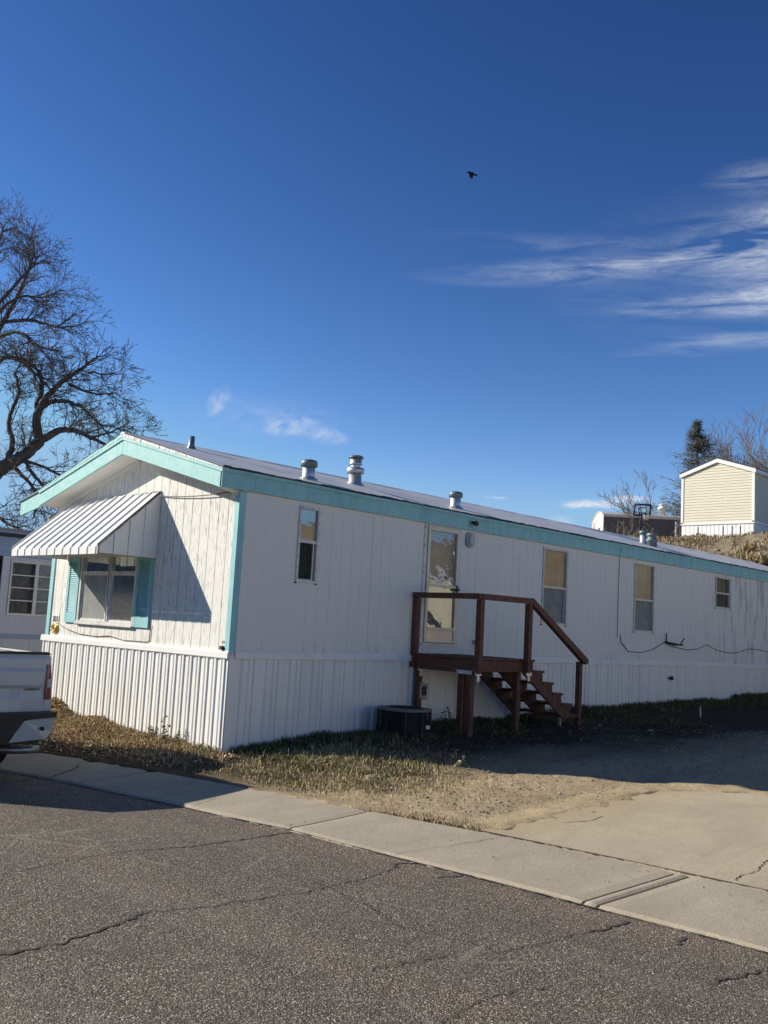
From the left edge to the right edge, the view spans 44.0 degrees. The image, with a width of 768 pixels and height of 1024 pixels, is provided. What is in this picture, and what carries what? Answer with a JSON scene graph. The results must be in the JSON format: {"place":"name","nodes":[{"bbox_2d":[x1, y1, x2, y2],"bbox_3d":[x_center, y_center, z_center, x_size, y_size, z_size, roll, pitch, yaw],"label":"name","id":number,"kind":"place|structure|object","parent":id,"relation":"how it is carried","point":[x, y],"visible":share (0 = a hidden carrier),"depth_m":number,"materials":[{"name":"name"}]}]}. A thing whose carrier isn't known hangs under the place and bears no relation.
{"place":"outdoors","nodes":[
{"label":"outdoors","id":0,"kind":"place"},
{"bbox_2d":[0,771,767,1023],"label":"road","id":1,"kind":"structure","parent":0,"point":[118,909],"depth_m":5.28,"materials":[{"name":"grey asphalt"}]},
{"bbox_2d":[0,647,56,762],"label":"pickup truck","id":2,"kind":"object","parent":1,"relation":"on","point":[27,715],"visible":1,"depth_m":10.19,"materials":[{"name":"white paint"}]},
{"bbox_2d":[0,0,767,554],"label":"sky","id":3,"kind":"structure","parent":0,"point":[276,202],"materials":[{"name":"blue"}]},
{"bbox_2d":[0,753,767,951],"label":"sidewalk","id":4,"kind":"structure","parent":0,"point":[711,908],"depth_m":7.55,"materials":[{"name":"concrete"}]},
{"bbox_2d":[10,699,767,831],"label":"dirt lot","id":5,"kind":"structure","parent":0,"point":[745,719],"depth_m":11.62,"materials":[{"name":"brown soil"}]},
{"bbox_2d":[16,697,239,767],"bbox_3d":[-4.388,3.043,13.239,5.850,0.607,1.350,-4,-10,44],"label":"leaf mound","id":6,"kind":"object","parent":5,"relation":"on","point":[119,733],"visible":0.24,"depth_m":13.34,"materials":[{"name":"brown plant"}]},
{"bbox_2d":[161,716,179,743],"bbox_3d":[-2.739,2.892,12.505,0.426,0.404,0.228,4,-7,-7],"label":"weed","id":7,"kind":"object","parent":6,"relation":"on","point":[165,735],"visible":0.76,"depth_m":12.51,"materials":[{"name":"plant"}]},
{"bbox_2d":[197,743,212,751],"bbox_3d":[-2.260,2.964,11.874,0.230,0.172,0.239,-4,-10,44],"label":"weed","id":8,"kind":"object","parent":6,"relation":"on","point":[209,747],"visible":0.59,"depth_m":11.83,"materials":[{"name":"plant"}]},
{"bbox_2d":[144,725,157,738],"bbox_3d":[-3.121,3.013,12.883,0.223,0.272,0.349,4,-7,-4],"label":"weed","id":9,"kind":"object","parent":5,"relation":"on","point":[150,728],"visible":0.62,"depth_m":12.80,"materials":[{"name":"plant"}]},
{"bbox_2d":[186,743,477,798],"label":"grass","id":10,"kind":"structure","parent":5,"relation":"on","point":[332,759],"depth_m":11.03,"materials":[{"name":"plant"}]},
{"bbox_2d":[182,764,488,831],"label":"dry grass","id":11,"kind":"structure","parent":5,"relation":"on","point":[452,823],"depth_m":8.66,"materials":[{"name":"beige plant"}]},
{"bbox_2d":[184,734,577,820],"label":"dry grass","id":12,"kind":"structure","parent":5,"relation":"on","point":[367,766],"depth_m":10.70,"materials":[{"name":"beige plant"}]},
{"bbox_2d":[11,432,767,752],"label":"mobile home","id":13,"kind":"object","parent":5,"relation":"on","point":[267,601],"visible":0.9,"depth_m":14.13,"materials":[{"name":"white metal"}]},
{"bbox_2d":[51,623,57,633],"bbox_3d":[-5.283,1.865,15.242,0.230,0.165,0.024,-4,-10,44],"label":"wall ornament","id":14,"kind":"object","parent":13,"relation":"attached to","point":[53,630],"depth_m":15.22,"materials":[{"name":"gold metal"}]},
{"bbox_2d":[59,624,150,641],"bbox_3d":[-4.226,1.764,14.235,2.657,0.256,0.012,-4,-10,44],"label":"wall cable","id":15,"kind":"object","parent":13,"relation":"attached to","point":[111,636],"depth_m":13.93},
{"bbox_2d":[74,554,137,627],"bbox_3d":[-4.158,1.172,14.289,1.650,1.080,0.100,-4,-10,44],"label":"window","id":16,"kind":"structure","parent":13,"relation":"in","point":[106,595],"depth_m":14.27,"materials":[{"name":"clear glass"}]},
{"bbox_2d":[162,491,228,496],"bbox_3d":[-2.579,-0.238,12.944,1.651,0.067,0.014,-4,-10,45],"label":"wall cable","id":17,"kind":"object","parent":13,"relation":"attached to","point":[196,495],"depth_m":12.90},
{"bbox_2d":[294,505,320,584],"bbox_3d":[-1.086,0.442,13.115,0.154,1.113,0.478,-4,-10,44],"label":"window","id":18,"kind":"structure","parent":13,"relation":"in","point":[307,549],"depth_m":13.16,"materials":[{"name":"glass"}]},
{"bbox_2d":[413,682,427,699],"bbox_3d":[0.473,2.824,14.307,0.192,0.584,0.541,0,-8,25],"label":"electrical box","id":19,"kind":"object","parent":13,"relation":"attached to","point":[423,691],"visible":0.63,"depth_m":14.41,"materials":[{"name":"grey plastic"}]},
{"bbox_2d":[420,523,460,645],"bbox_3d":[0.883,1.157,15.071,0.195,1.898,0.871,-4,-10,44],"label":"storm door","id":20,"kind":"structure","parent":13,"relation":"in","point":[436,630],"depth_m":15.16,"materials":[{"name":"white glass"}]},
{"bbox_2d":[540,547,568,626],"bbox_3d":[3.069,1.351,17.366,0.154,1.456,0.898,-4,-10,44],"label":"window","id":21,"kind":"structure","parent":13,"relation":"in","point":[554,590],"depth_m":17.48,"materials":[{"name":"glass"}]},
{"bbox_2d":[617,557,619,635],"bbox_3d":[4.673,1.604,18.896,0.050,1.761,0.022,-4,-10,44],"label":"wall cable","id":22,"kind":"object","parent":13,"relation":"attached to","point":[618,598],"depth_m":18.89,"materials":[{"name":"black rubber"}]},
{"bbox_2d":[633,562,654,633],"bbox_3d":[5.329,1.764,19.683,0.154,1.483,0.916,-4,-10,44],"label":"window","id":23,"kind":"structure","parent":13,"relation":"in","point":[644,576],"depth_m":19.80,"materials":[{"name":"beige glass"}]},
{"bbox_2d":[665,633,684,645],"bbox_3d":[6.233,2.727,20.288,0.579,0.248,0.162,8,-8,-33],"label":"antenna mount","id":24,"kind":"object","parent":13,"relation":"attached to","point":[674,644],"visible":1,"depth_m":20.20,"materials":[{"name":"black metal"}]},
{"bbox_2d":[620,634,766,653],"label":"wall cable","id":25,"kind":"object","parent":13,"relation":"attached to","point":[685,649],"depth_m":20.77,"materials":[{"name":"black rubber"}]},
{"bbox_2d":[715,576,730,610],"bbox_3d":[7.903,1.891,22.344,0.154,0.814,0.896,-4,-10,44],"label":"window","id":26,"kind":"structure","parent":13,"relation":"in","point":[720,582],"depth_m":22.48,"materials":[{"name":"white plastic"}]},
{"bbox_2d":[376,705,431,737],"bbox_3d":[0.284,3.013,13.579,0.710,0.461,0.710,-4,-10,44],"label":"air conditioner","id":27,"kind":"object","parent":5,"relation":"on","point":[403,721],"visible":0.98,"depth_m":13.33,"materials":[{"name":"black metal"}]},
{"bbox_2d":[439,707,453,723],"bbox_3d":[1.039,3.167,14.740,0.394,0.338,0.175,3,-7,2],"label":"weed","id":28,"kind":"object","parent":5,"relation":"on","point":[450,720],"visible":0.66,"depth_m":14.73,"materials":[{"name":"plant"}]},
{"bbox_2d":[449,748,465,766],"bbox_3d":[0.867,2.954,11.394,0.154,0.196,0.369,5,-7,-16],"label":"weed","id":29,"kind":"object","parent":5,"relation":"on","point":[460,761],"visible":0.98,"depth_m":11.28,"materials":[{"name":"green plant"}]},
{"bbox_2d":[410,592,588,736],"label":"wooden deck","id":30,"kind":"structure","parent":5,"relation":"on","point":[469,668],"depth_m":14.47,"materials":[{"name":"red wood"}]},
{"bbox_2d":[466,171,476,178],"bbox_3d":[3.763,-14.118,39.984,0.606,0.406,0.277,6,-7,-22],"label":"crow","id":31,"kind":"object","parent":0,"point":[471,174],"visible":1,"depth_m":39.96,"materials":[{"name":"black"}]},
{"bbox_2d":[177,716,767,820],"bbox_3d":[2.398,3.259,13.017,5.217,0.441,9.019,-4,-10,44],"label":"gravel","id":32,"kind":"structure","parent":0,"point":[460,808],"depth_m":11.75,"materials":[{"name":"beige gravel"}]},
{"bbox_2d":[230,691,767,776],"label":"grass","id":33,"kind":"structure","parent":0,"point":[748,697],"depth_m":14.86,"materials":[{"name":"plant"}]},
{"bbox_2d":[470,791,767,891],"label":"driveway","id":34,"kind":"structure","parent":0,"point":[722,837],"depth_m":8.32,"materials":[{"name":"concrete"}]},
{"bbox_2d":[628,530,767,565],"bbox_3d":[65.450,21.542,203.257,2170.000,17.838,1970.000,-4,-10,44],"label":"ground","id":35,"kind":"structure","parent":0,"point":[722,545],"depth_m":40.21,"materials":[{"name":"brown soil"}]},
{"bbox_2d":[0,527,51,651],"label":"mobile home","id":36,"kind":"object","parent":35,"relation":"on","point":[24,589],"visible":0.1,"depth_m":21.54,"materials":[{"name":"grey"}]},
{"bbox_2d":[6,559,51,616],"bbox_3d":[-7.995,1.759,21.757,0.200,1.240,1.280,-4,-10,44],"label":"window","id":37,"kind":"structure","parent":36,"relation":"in","point":[19,588],"depth_m":21.66,"materials":[{"name":"metal"}]},
{"bbox_2d":[0,187,167,566],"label":"bare tree","id":38,"kind":"object","parent":35,"relation":"on","point":[10,462],"visible":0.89,"depth_m":26.60,"materials":[{"name":"brown plant"}]},
{"bbox_2d":[592,517,653,536],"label":"bare shrub","id":39,"kind":"object","parent":35,"relation":"on","point":[624,531],"visible":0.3,"depth_m":51.11,"materials":[{"name":"brown plant"}]},
{"bbox_2d":[591,504,681,538],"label":"mobile home","id":40,"kind":"object","parent":35,"relation":"on","point":[664,524],"visible":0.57,"depth_m":59.93,"materials":[{"name":"brown metal"}]},
{"bbox_2d":[598,470,681,537],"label":"bare tree","id":41,"kind":"object","parent":35,"relation":"on","point":[627,510],"visible":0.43,"depth_m":60.07,"materials":[{"name":"brown plant"}]},
{"bbox_2d":[633,503,651,530],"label":"basketball hoop","id":42,"kind":"object","parent":35,"relation":"on","point":[644,515],"visible":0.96,"depth_m":49.98,"materials":[{"name":"black metal"}]},
{"bbox_2d":[632,418,725,518],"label":"evergreen tree","id":43,"kind":"object","parent":35,"relation":"on","point":[698,444],"visible":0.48,"depth_m":62.58,"materials":[{"name":"green plant"}]},
{"bbox_2d":[671,418,767,495],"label":"bare tree","id":44,"kind":"object","parent":35,"relation":"on","point":[723,451],"visible":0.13,"depth_m":65.56,"materials":[{"name":"brown plant"}]},
{"bbox_2d":[680,457,767,536],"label":"mobile home","id":45,"kind":"object","parent":35,"relation":"on","point":[723,497],"visible":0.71,"depth_m":43.33,"materials":[{"name":"beige plastic"}]},
{"bbox_2d":[689,536,766,554],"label":"hill rocks","id":46,"kind":"object","parent":35,"relation":"on","point":[730,548],"visible":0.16,"depth_m":39.80,"materials":[{"name":"beige stone"}]},
{"bbox_2d":[726,397,767,471],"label":"bare tree","id":47,"kind":"object","parent":35,"relation":"on","point":[760,459],"visible":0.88,"depth_m":59.74,"materials":[{"name":"brown plant"}]},
{"bbox_2d":[736,542,761,551],"bbox_3d":[14.742,1.405,38.577,1.118,0.405,0.966,0,-8,25],"label":"grass clump","id":48,"kind":"object","parent":35,"relation":"on","point":[747,548],"visible":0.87,"depth_m":38.39,"materials":[{"name":"beige plant"}]},
{"bbox_2d":[733,549,767,563],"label":"grass clump","id":49,"kind":"object","parent":35,"relation":"on","point":[740,555],"visible":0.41,"depth_m":36.87,"materials":[{"name":"beige plant"}]},
{"bbox_2d":[749,552,767,563],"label":"grass clump","id":50,"kind":"object","parent":35,"relation":"on","point":[764,559],"visible":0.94,"depth_m":36.41,"materials":[{"name":"beige plant"}]}
]}

